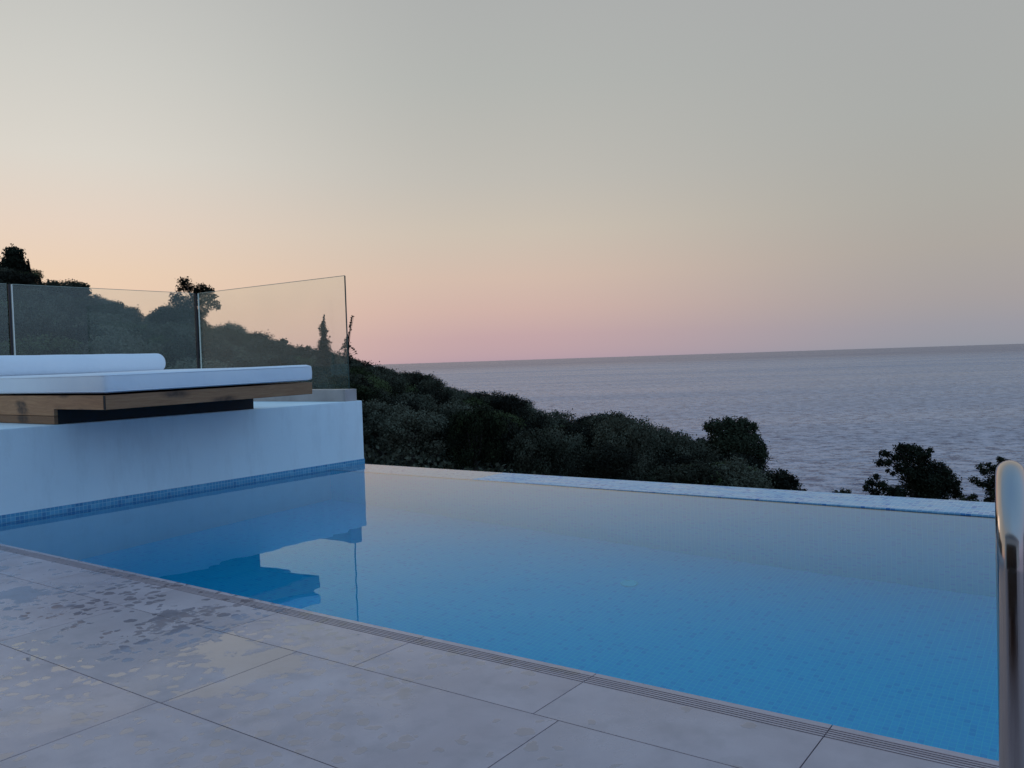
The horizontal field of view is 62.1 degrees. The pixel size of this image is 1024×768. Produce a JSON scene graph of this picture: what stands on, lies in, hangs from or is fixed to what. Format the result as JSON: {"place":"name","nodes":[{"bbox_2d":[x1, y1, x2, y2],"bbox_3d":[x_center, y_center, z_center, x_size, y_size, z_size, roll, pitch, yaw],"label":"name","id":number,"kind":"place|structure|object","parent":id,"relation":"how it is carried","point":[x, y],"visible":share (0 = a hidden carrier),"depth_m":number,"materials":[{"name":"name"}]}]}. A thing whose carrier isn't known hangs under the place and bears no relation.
{"place":"outdoors","nodes":[
{"label":"outdoors","id":0,"kind":"place"},
{"bbox_2d":[0,400,364,522],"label":"terrace wall","id":1,"kind":"structure","parent":0,"point":[49,469],"depth_m":5.90,"materials":[{"name":"white paint"}]},
{"bbox_2d":[0,382,311,423],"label":"daybed","id":2,"kind":"object","parent":1,"relation":"on","point":[60,408],"visible":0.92,"depth_m":5.53,"materials":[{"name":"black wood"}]},
{"bbox_2d":[0,365,311,393],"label":"mattress","id":3,"kind":"object","parent":2,"relation":"on","point":[127,381],"visible":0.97,"depth_m":5.38,"materials":[{"name":"white fabric"}]},
{"bbox_2d":[0,353,165,375],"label":"bolster","id":4,"kind":"object","parent":3,"relation":"on","point":[16,365],"visible":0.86,"depth_m":6.36,"materials":[{"name":"white fabric"}]},
{"bbox_2d":[253,389,356,401],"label":"terrace curb","id":5,"kind":"structure","parent":1,"relation":"on","point":[331,395],"depth_m":7.46,"materials":[{"name":"beige stone"}]},
{"bbox_2d":[0,283,13,354],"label":"glass panel","id":6,"kind":"object","parent":5,"relation":"on","point":[10,319],"visible":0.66,"depth_m":7.13,"materials":[{"name":"clear glass"}]},
{"bbox_2d":[10,284,199,368],"bbox_3d":[-3.683,-0.388,7.871,0.012,0.981,1.760,-1,2,36],"label":"glass panel","id":7,"kind":"object","parent":5,"relation":"on","point":[196,322],"visible":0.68,"depth_m":7.99,"materials":[{"name":"clear glass"}]},
{"bbox_2d":[198,275,349,388],"bbox_3d":[-2.289,-0.436,7.968,2.130,0.981,0.012,-1,2,36],"label":"glass panel","id":8,"kind":"object","parent":5,"relation":"on","point":[281,283],"visible":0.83,"depth_m":7.39,"materials":[{"name":"clear glass"}]},
{"bbox_2d":[363,438,580,476],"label":"hillside","id":9,"kind":"structure","parent":0,"point":[367,461],"depth_m":59.74,"materials":[{"name":"green plant"}]},
{"bbox_2d":[0,243,30,273],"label":"pine tree","id":10,"kind":"object","parent":9,"relation":"on","point":[13,258],"visible":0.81,"depth_m":141.04,"materials":[{"name":"green plant"}]},
{"bbox_2d":[0,269,32,292],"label":"evergreen tree","id":11,"kind":"object","parent":9,"relation":"on","point":[8,276],"visible":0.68,"depth_m":110.40,"materials":[{"name":"green plant"}]},
{"bbox_2d":[0,281,36,301],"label":"evergreen tree","id":12,"kind":"object","parent":9,"relation":"on","point":[3,292],"visible":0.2,"depth_m":89.43,"materials":[{"name":"green plant"}]},
{"bbox_2d":[7,268,39,288],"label":"evergreen tree","id":13,"kind":"object","parent":9,"relation":"on","point":[32,276],"visible":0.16,"depth_m":126.55,"materials":[{"name":"green plant"}]},
{"bbox_2d":[0,299,57,339],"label":"evergreen tree","id":14,"kind":"object","parent":9,"relation":"on","point":[46,315],"visible":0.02,"depth_m":58.76,"materials":[{"name":"green plant"}]},
{"bbox_2d":[0,298,65,346],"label":"evergreen tree","id":15,"kind":"object","parent":9,"relation":"on","point":[28,321],"visible":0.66,"depth_m":50.73,"materials":[{"name":"green plant"}]},
{"bbox_2d":[0,331,86,354],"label":"evergreen tree","id":16,"kind":"object","parent":9,"relation":"on","point":[41,346],"visible":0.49,"depth_m":45.28,"materials":[{"name":"green plant"}]},
{"bbox_2d":[25,279,79,295],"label":"evergreen tree","id":17,"kind":"object","parent":9,"relation":"on","point":[48,286],"visible":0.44,"depth_m":126.37,"materials":[{"name":"green plant"}]},
{"bbox_2d":[56,279,91,297],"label":"evergreen tree","id":18,"kind":"object","parent":9,"relation":"on","point":[80,285],"visible":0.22,"depth_m":140.33,"materials":[{"name":"green plant"}]},
{"bbox_2d":[73,281,91,296],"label":"ridge tree","id":19,"kind":"object","parent":9,"relation":"on","point":[87,289],"visible":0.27,"depth_m":142.78,"materials":[{"name":"green plant"}]},
{"bbox_2d":[70,295,105,319],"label":"evergreen tree","id":20,"kind":"object","parent":9,"relation":"on","point":[83,303],"visible":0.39,"depth_m":108.93,"materials":[{"name":"green plant"}]},
{"bbox_2d":[85,300,119,321],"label":"evergreen tree","id":21,"kind":"object","parent":9,"relation":"on","point":[110,310],"visible":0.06,"depth_m":116.08,"materials":[{"name":"green plant"}]},
{"bbox_2d":[86,294,120,305],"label":"evergreen tree","id":22,"kind":"object","parent":9,"relation":"on","point":[99,299],"visible":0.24,"depth_m":135.00,"materials":[{"name":"green plant"}]},
{"bbox_2d":[76,322,166,357],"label":"evergreen tree","id":23,"kind":"object","parent":9,"relation":"on","point":[119,343],"visible":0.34,"depth_m":46.94,"materials":[{"name":"green plant"}]},
{"bbox_2d":[103,302,141,326],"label":"evergreen tree","id":24,"kind":"object","parent":9,"relation":"on","point":[128,314],"visible":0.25,"depth_m":125.94,"materials":[{"name":"green plant"}]},
{"bbox_2d":[148,303,194,322],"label":"ridge tree","id":25,"kind":"object","parent":9,"relation":"on","point":[162,312],"visible":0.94,"depth_m":112.27,"materials":[{"name":"green plant"}]},
{"bbox_2d":[163,320,216,333],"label":"evergreen tree","id":26,"kind":"object","parent":9,"relation":"on","point":[204,326],"visible":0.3,"depth_m":115.00,"materials":[{"name":"green plant"}]},
{"bbox_2d":[168,276,221,328],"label":"pine tree","id":27,"kind":"object","parent":9,"relation":"on","point":[208,297],"visible":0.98,"depth_m":111.67,"materials":[{"name":"green plant"}]},
{"bbox_2d":[164,355,234,369],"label":"evergreen tree","id":28,"kind":"object","parent":9,"relation":"on","point":[186,364],"visible":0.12,"depth_m":48.40,"materials":[{"name":"green plant"}]},
{"bbox_2d":[157,330,242,367],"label":"evergreen tree","id":29,"kind":"object","parent":9,"relation":"on","point":[175,349],"visible":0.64,"depth_m":55.14,"materials":[{"name":"green plant"}]},
{"bbox_2d":[201,325,243,346],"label":"evergreen tree","id":30,"kind":"object","parent":9,"relation":"on","point":[227,333],"visible":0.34,"depth_m":118.11,"materials":[{"name":"green plant"}]},
{"bbox_2d":[204,344,252,367],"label":"evergreen tree","id":31,"kind":"object","parent":9,"relation":"on","point":[240,364],"visible":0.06,"depth_m":61.67,"materials":[{"name":"green plant"}]},
{"bbox_2d":[212,321,246,342],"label":"evergreen tree","id":32,"kind":"object","parent":9,"relation":"on","point":[235,326],"visible":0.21,"depth_m":138.54,"materials":[{"name":"green plant"}]},
{"bbox_2d":[232,330,256,344],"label":"evergreen tree","id":33,"kind":"object","parent":9,"relation":"on","point":[246,337],"visible":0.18,"depth_m":132.20,"materials":[{"name":"green plant"}]},
{"bbox_2d":[232,350,270,366],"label":"evergreen tree","id":34,"kind":"object","parent":9,"relation":"on","point":[255,360],"visible":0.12,"depth_m":64.98,"materials":[{"name":"green plant"}]},
{"bbox_2d":[237,337,283,353],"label":"evergreen tree","id":35,"kind":"object","parent":9,"relation":"on","point":[253,346],"visible":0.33,"depth_m":116.66,"materials":[{"name":"green plant"}]},
{"bbox_2d":[249,329,275,340],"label":"evergreen tree","id":36,"kind":"object","parent":9,"relation":"on","point":[259,335],"visible":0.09,"depth_m":136.23,"materials":[{"name":"green plant"}]},
{"bbox_2d":[262,353,301,365],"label":"evergreen tree","id":37,"kind":"object","parent":9,"relation":"on","point":[286,361],"visible":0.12,"depth_m":72.23,"materials":[{"name":"green plant"}]},
{"bbox_2d":[265,340,300,358],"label":"evergreen tree","id":38,"kind":"object","parent":9,"relation":"on","point":[285,349],"visible":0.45,"depth_m":113.83,"materials":[{"name":"green plant"}]},
{"bbox_2d":[292,344,337,359],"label":"ridge tree","id":39,"kind":"object","parent":9,"relation":"on","point":[304,350],"visible":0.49,"depth_m":115.72,"materials":[{"name":"green plant"}]},
{"bbox_2d":[303,380,334,388],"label":"evergreen tree","id":40,"kind":"object","parent":9,"relation":"on","point":[319,386],"visible":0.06,"depth_m":56.20,"materials":[{"name":"green plant"}]},
{"bbox_2d":[306,365,334,384],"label":"evergreen tree","id":41,"kind":"object","parent":9,"relation":"on","point":[315,376],"visible":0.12,"depth_m":72.59,"materials":[{"name":"green plant"}]},
{"bbox_2d":[299,361,345,376],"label":"evergreen tree","id":42,"kind":"object","parent":9,"relation":"on","point":[324,367],"visible":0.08,"depth_m":79.48,"materials":[{"name":"green plant"}]},
{"bbox_2d":[315,314,332,365],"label":"cypress tree","id":43,"kind":"object","parent":9,"relation":"on","point":[324,352],"visible":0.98,"depth_m":87.54,"materials":[{"name":"green plant"}]},
{"bbox_2d":[308,355,341,370],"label":"evergreen tree","id":44,"kind":"object","parent":9,"relation":"on","point":[332,362],"visible":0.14,"depth_m":106.44,"materials":[{"name":"green plant"}]},
{"bbox_2d":[331,315,356,372],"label":"cypress tree","id":45,"kind":"object","parent":9,"relation":"on","point":[344,346],"visible":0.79,"depth_m":78.49,"materials":[{"name":"green plant"}]},
{"bbox_2d":[314,366,374,402],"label":"evergreen tree","id":46,"kind":"object","parent":9,"relation":"on","point":[357,380],"visible":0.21,"depth_m":66.31,"materials":[{"name":"green plant"}]},
{"bbox_2d":[323,379,382,424],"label":"evergreen tree","id":47,"kind":"object","parent":9,"relation":"on","point":[364,393],"visible":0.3,"depth_m":63.03,"materials":[{"name":"green plant"}]},
{"bbox_2d":[342,366,373,377],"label":"evergreen tree","id":48,"kind":"object","parent":9,"relation":"on","point":[365,373],"visible":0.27,"depth_m":102.74,"materials":[{"name":"green plant"}]},
{"bbox_2d":[345,361,384,371],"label":"evergreen tree","id":49,"kind":"object","parent":9,"relation":"on","point":[366,365],"visible":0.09,"depth_m":113.73,"materials":[{"name":"green plant"}]},
{"bbox_2d":[357,399,373,440],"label":"evergreen tree","id":50,"kind":"object","parent":9,"relation":"on","point":[366,430],"visible":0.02,"depth_m":53.60,"materials":[{"name":"green plant"}]},
{"bbox_2d":[363,382,393,402],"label":"evergreen tree","id":51,"kind":"object","parent":9,"relation":"on","point":[384,394],"visible":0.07,"depth_m":73.39,"materials":[{"name":"green plant"}]},
{"bbox_2d":[364,374,393,402],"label":"evergreen tree","id":52,"kind":"object","parent":9,"relation":"on","point":[378,384],"visible":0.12,"depth_m":78.08,"materials":[{"name":"green plant"}]},
{"bbox_2d":[363,370,410,401],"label":"evergreen tree","id":53,"kind":"object","parent":9,"relation":"on","point":[397,384],"visible":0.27,"depth_m":85.77,"materials":[{"name":"green plant"}]},
{"bbox_2d":[362,397,414,458],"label":"evergreen tree","id":54,"kind":"object","parent":9,"relation":"on","point":[377,410],"visible":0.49,"depth_m":55.62,"materials":[{"name":"green plant"}]},
{"bbox_2d":[369,367,413,385],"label":"evergreen tree","id":55,"kind":"object","parent":9,"relation":"on","point":[391,371],"visible":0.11,"depth_m":103.27,"materials":[{"name":"green plant"}]},
{"bbox_2d":[382,398,424,451],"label":"evergreen tree","id":56,"kind":"object","parent":9,"relation":"on","point":[415,407],"visible":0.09,"depth_m":61.40,"materials":[{"name":"green plant"}]},
{"bbox_2d":[372,407,450,465],"bbox_3d":[-6.109,3.699,53.609,5.001,4.570,5.341,-2,2,0],"label":"evergreen tree","id":57,"kind":"object","parent":9,"relation":"on","point":[399,427],"visible":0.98,"depth_m":52.77,"materials":[{"name":"green plant"}]},
{"bbox_2d":[389,390,436,404],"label":"evergreen tree","id":58,"kind":"object","parent":9,"relation":"on","point":[421,398],"visible":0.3,"depth_m":79.74,"materials":[{"name":"green plant"}]},
{"bbox_2d":[397,370,430,387],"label":"evergreen tree","id":59,"kind":"object","parent":9,"relation":"on","point":[416,377],"visible":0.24,"depth_m":111.11,"materials":[{"name":"green plant"}]},
{"bbox_2d":[395,384,441,402],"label":"evergreen tree","id":60,"kind":"object","parent":9,"relation":"on","point":[426,392],"visible":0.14,"depth_m":86.77,"materials":[{"name":"green plant"}]},
{"bbox_2d":[413,376,455,404],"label":"evergreen tree","id":61,"kind":"object","parent":9,"relation":"on","point":[435,382],"visible":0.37,"depth_m":102.57,"materials":[{"name":"green plant"}]},
{"bbox_2d":[422,383,456,407],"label":"evergreen tree","id":62,"kind":"object","parent":9,"relation":"on","point":[443,400],"visible":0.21,"depth_m":91.93,"materials":[{"name":"green plant"}]},
{"bbox_2d":[412,403,467,467],"bbox_3d":[-5.391,3.787,58.933,4.607,4.939,4.313,0,2,42],"label":"evergreen tree","id":63,"kind":"object","parent":9,"relation":"on","point":[446,415],"visible":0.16,"depth_m":58.52,"materials":[{"name":"green plant"}]},
{"bbox_2d":[435,394,467,444],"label":"evergreen tree","id":64,"kind":"object","parent":9,"relation":"on","point":[458,401],"visible":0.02,"depth_m":69.97,"materials":[{"name":"green plant"}]},
{"bbox_2d":[429,402,479,469],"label":"evergreen tree","id":65,"kind":"object","parent":9,"relation":"on","point":[456,407],"visible":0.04,"depth_m":62.63,"materials":[{"name":"green plant"}]},
{"bbox_2d":[457,397,492,407],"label":"evergreen tree","id":66,"kind":"object","parent":9,"relation":"on","point":[473,401],"visible":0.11,"depth_m":97.84,"materials":[{"name":"green plant"}]},
{"bbox_2d":[444,402,508,470],"bbox_3d":[-2.266,4.218,54.114,4.574,6.274,4.547,-1,2,35],"label":"evergreen tree","id":67,"kind":"object","parent":9,"relation":"on","point":[480,422],"visible":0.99,"depth_m":53.31,"materials":[{"name":"green plant"}]},
{"bbox_2d":[465,390,502,403],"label":"evergreen tree","id":68,"kind":"object","parent":9,"relation":"on","point":[485,397],"visible":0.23,"depth_m":111.45,"materials":[{"name":"green plant"}]},
{"bbox_2d":[471,409,526,470],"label":"evergreen tree","id":69,"kind":"object","parent":9,"relation":"on","point":[514,418],"visible":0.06,"depth_m":61.79,"materials":[{"name":"green plant"}]},
{"bbox_2d":[468,416,534,472],"bbox_3d":[-0.616,4.496,57.573,4.748,4.823,4.429,-2,2,3],"label":"evergreen tree","id":70,"kind":"object","parent":9,"relation":"on","point":[509,435],"visible":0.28,"depth_m":56.84,"materials":[{"name":"green plant"}]},
{"bbox_2d":[363,421,651,480],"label":"undergrowth","id":71,"kind":"object","parent":9,"relation":"on","point":[369,453],"visible":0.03,"depth_m":52.51,"materials":[{"name":"green plant"}]},
{"bbox_2d":[486,394,530,416],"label":"evergreen tree","id":72,"kind":"object","parent":9,"relation":"on","point":[502,403],"visible":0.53,"depth_m":97.41,"materials":[{"name":"green plant"}]},
{"bbox_2d":[495,406,549,463],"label":"evergreen tree","id":73,"kind":"object","parent":9,"relation":"on","point":[533,422],"visible":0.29,"depth_m":68.98,"materials":[{"name":"green plant"}]},
{"bbox_2d":[504,425,572,475],"bbox_3d":[1.619,5.112,54.065,4.302,5.174,4.479,-2,2,-14],"label":"evergreen tree","id":74,"kind":"object","parent":9,"relation":"on","point":[544,446],"visible":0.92,"depth_m":53.33,"materials":[{"name":"green plant"}]},
{"bbox_2d":[529,411,567,453],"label":"evergreen tree","id":75,"kind":"object","parent":9,"relation":"on","point":[550,423],"visible":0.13,"depth_m":75.84,"materials":[{"name":"green plant"}]},
{"bbox_2d":[531,408,577,425],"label":"evergreen tree","id":76,"kind":"object","parent":9,"relation":"on","point":[556,414],"visible":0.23,"depth_m":102.50,"materials":[{"name":"green plant"}]},
{"bbox_2d":[535,424,587,476],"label":"evergreen tree","id":77,"kind":"object","parent":9,"relation":"on","point":[573,439],"visible":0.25,"depth_m":57.50,"materials":[{"name":"green plant"}]},
{"bbox_2d":[546,420,597,476],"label":"evergreen tree","id":78,"kind":"object","parent":9,"relation":"on","point":[586,431],"visible":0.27,"depth_m":63.12,"materials":[{"name":"green plant"}]},
{"bbox_2d":[568,439,643,480],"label":"evergreen tree","id":79,"kind":"object","parent":9,"relation":"on","point":[604,459],"visible":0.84,"depth_m":50.85,"materials":[{"name":"green plant"}]},
{"bbox_2d":[586,411,639,452],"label":"evergreen tree","id":80,"kind":"object","parent":9,"relation":"on","point":[600,418],"visible":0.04,"depth_m":69.22,"materials":[{"name":"green plant"}]},
{"bbox_2d":[587,411,652,479],"bbox_3d":[7.173,5.070,56.996,4.467,6.563,4.789,-1,2,15],"label":"evergreen tree","id":81,"kind":"object","parent":9,"relation":"on","point":[618,436],"visible":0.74,"depth_m":56.29,"materials":[{"name":"green plant"}]},
{"bbox_2d":[593,412,665,477],"bbox_3d":[8.541,5.329,63.703,6.130,6.580,5.624,-1,2,14],"label":"evergreen tree","id":82,"kind":"object","parent":9,"relation":"on","point":[651,439],"visible":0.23,"depth_m":63.17,"materials":[{"name":"green plant"}]},
{"bbox_2d":[649,427,695,467],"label":"evergreen tree","id":83,"kind":"object","parent":9,"relation":"on","point":[665,434],"visible":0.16,"depth_m":78.78,"materials":[{"name":"green plant"}]},
{"bbox_2d":[648,452,708,469],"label":"evergreen tree","id":84,"kind":"object","parent":9,"relation":"on","point":[684,458],"visible":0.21,"depth_m":62.67,"materials":[{"name":"green plant"}]},
{"bbox_2d":[636,458,725,484],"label":"evergreen tree","id":85,"kind":"object","parent":9,"relation":"on","point":[694,473],"visible":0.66,"depth_m":50.66,"materials":[{"name":"green plant"}]},
{"bbox_2d":[646,432,723,477],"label":"evergreen tree","id":86,"kind":"object","parent":9,"relation":"on","point":[670,450],"visible":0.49,"depth_m":66.09,"materials":[{"name":"green plant"}]},
{"bbox_2d":[695,415,772,469],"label":"pine tree","id":87,"kind":"object","parent":9,"relation":"on","point":[738,435],"visible":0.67,"depth_m":80.43,"materials":[{"name":"green plant"}]},
{"bbox_2d":[708,453,770,488],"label":"evergreen tree","id":88,"kind":"object","parent":9,"relation":"on","point":[732,465],"visible":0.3,"depth_m":61.25,"materials":[{"name":"green plant"}]},
{"bbox_2d":[710,449,768,472],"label":"evergreen tree","id":89,"kind":"object","parent":9,"relation":"on","point":[750,459],"visible":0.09,"depth_m":76.62,"materials":[{"name":"green plant"}]},
{"bbox_2d":[714,466,775,488],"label":"evergreen tree","id":90,"kind":"object","parent":9,"relation":"on","point":[734,480],"visible":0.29,"depth_m":51.15,"materials":[{"name":"green plant"}]},
{"bbox_2d":[763,467,799,489],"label":"tree","id":91,"kind":"object","parent":9,"relation":"on","point":[782,480],"visible":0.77,"depth_m":70.47,"materials":[{"name":"green plant"}]},
{"bbox_2d":[862,442,965,499],"bbox_3d":[30.957,9.867,65.696,7.207,10.785,3.980,-1,2,36],"label":"pine tree","id":92,"kind":"object","parent":9,"relation":"on","point":[927,477],"visible":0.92,"depth_m":64.94,"materials":[{"name":"green plant"}]},
{"bbox_2d":[961,493,978,501],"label":"young pine","id":93,"kind":"object","parent":9,"relation":"on","point":[970,498],"visible":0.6,"depth_m":51.12,"materials":[{"name":"green plant"}]},
{"bbox_2d":[967,456,1009,502],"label":"pine tree","id":94,"kind":"object","parent":9,"relation":"on","point":[989,484],"visible":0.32,"depth_m":50.63,"materials":[{"name":"green plant"}]},
{"bbox_2d":[0,464,998,760],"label":"pool water","id":95,"kind":"structure","parent":0,"point":[874,620],"depth_m":3.40,"materials":[{"name":"blue liquid"}]},
{"bbox_2d":[0,544,998,767],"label":"pool deck","id":96,"kind":"structure","parent":0,"point":[104,667],"depth_m":2.19,"materials":[{"name":"tile"}]},
{"bbox_2d":[995,460,1023,767],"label":"pool ladder","id":97,"kind":"object","parent":96,"relation":"attached to","point":[1009,512],"visible":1,"depth_m":1.26,"materials":[{"name":"silver metal"}]},
{"bbox_2d":[0,0,1023,364],"label":"sky","id":98,"kind":"structure","parent":0,"point":[485,180],"materials":[{"name":"grey"}]},
{"bbox_2d":[524,403,545,414],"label":"evergreen tree","id":99,"kind":"object","parent":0,"point":[531,408],"visible":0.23,"depth_m":112.48,"materials":[{"name":"green plant"}]},
{"bbox_2d":[376,344,1023,501],"bbox_3d":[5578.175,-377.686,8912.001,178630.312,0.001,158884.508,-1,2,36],"label":"sea","id":100,"kind":"structure","parent":0,"point":[829,421],"depth_m":1110.07,"materials":[{"name":"liquid"}]},
{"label":"pool basin","id":101,"kind":"structure","parent":0,"visible":0},
{"bbox_2d":[472,471,994,516],"bbox_3d":[2.003,1.159,4.855,8.369,1.016,0.396,-1,2,36],"label":"infinity edge","id":102,"kind":"object","parent":101,"relation":"attached to","point":[974,508],"visible":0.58,"depth_m":5.13,"materials":[{"name":"stone"}]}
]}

